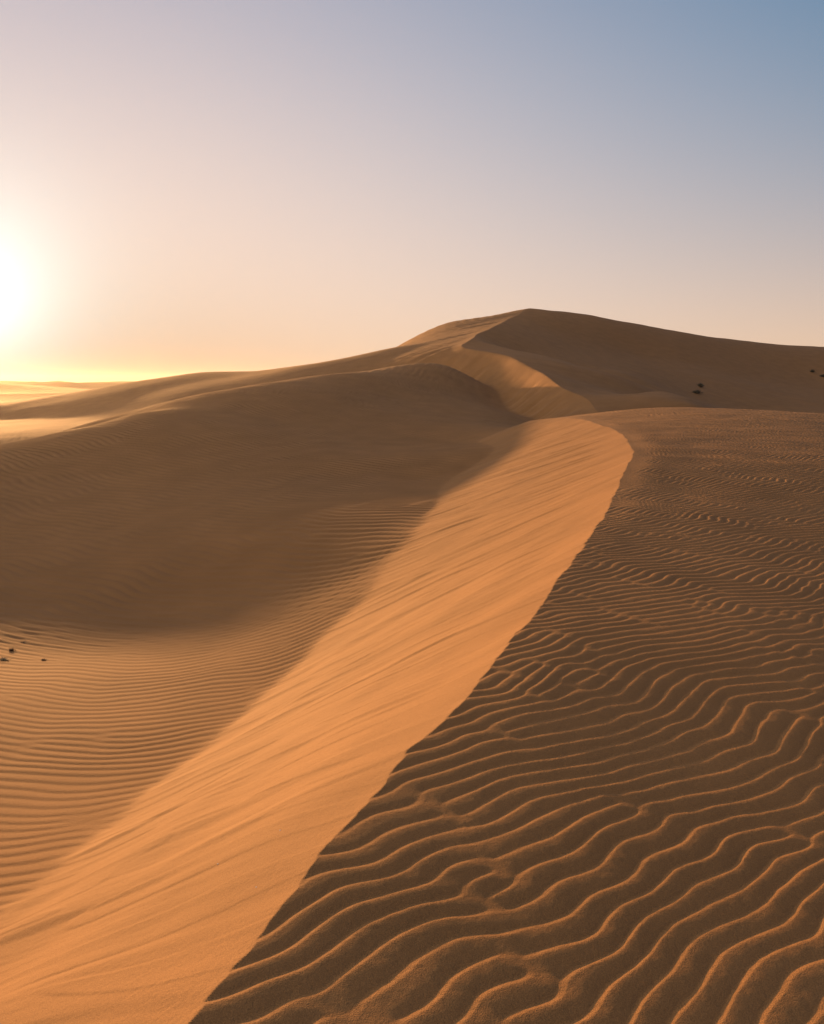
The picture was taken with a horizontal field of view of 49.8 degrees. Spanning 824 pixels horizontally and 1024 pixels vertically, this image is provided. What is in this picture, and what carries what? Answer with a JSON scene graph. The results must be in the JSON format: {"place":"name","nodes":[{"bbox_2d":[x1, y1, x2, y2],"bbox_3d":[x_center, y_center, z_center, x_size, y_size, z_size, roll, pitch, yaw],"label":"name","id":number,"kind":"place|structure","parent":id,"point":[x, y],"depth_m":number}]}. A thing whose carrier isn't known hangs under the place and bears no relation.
{"place":"outdoors","nodes":[
{"label":"outdoors","id":0,"kind":"place"},
{"bbox_2d":[0,363,533,909],"bbox_3d":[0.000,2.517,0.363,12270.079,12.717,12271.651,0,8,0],"label":"ground","id":1,"kind":"structure","parent":0,"point":[184,579],"depth_m":18.77},
{"bbox_2d":[0,341,589,419],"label":"sand dune","id":2,"kind":"structure","parent":0,"point":[105,402],"depth_m":88.53},
{"bbox_2d":[0,407,823,1023],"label":"sand dune","id":3,"kind":"structure","parent":0,"point":[528,729],"depth_m":3.98},
{"bbox_2d":[0,0,823,382],"label":"sky","id":4,"kind":"structure","parent":0,"point":[187,186]},
{"bbox_2d":[380,308,823,419],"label":"sand dune","id":5,"kind":"structure","parent":0,"point":[635,366],"depth_m":97.26}
]}

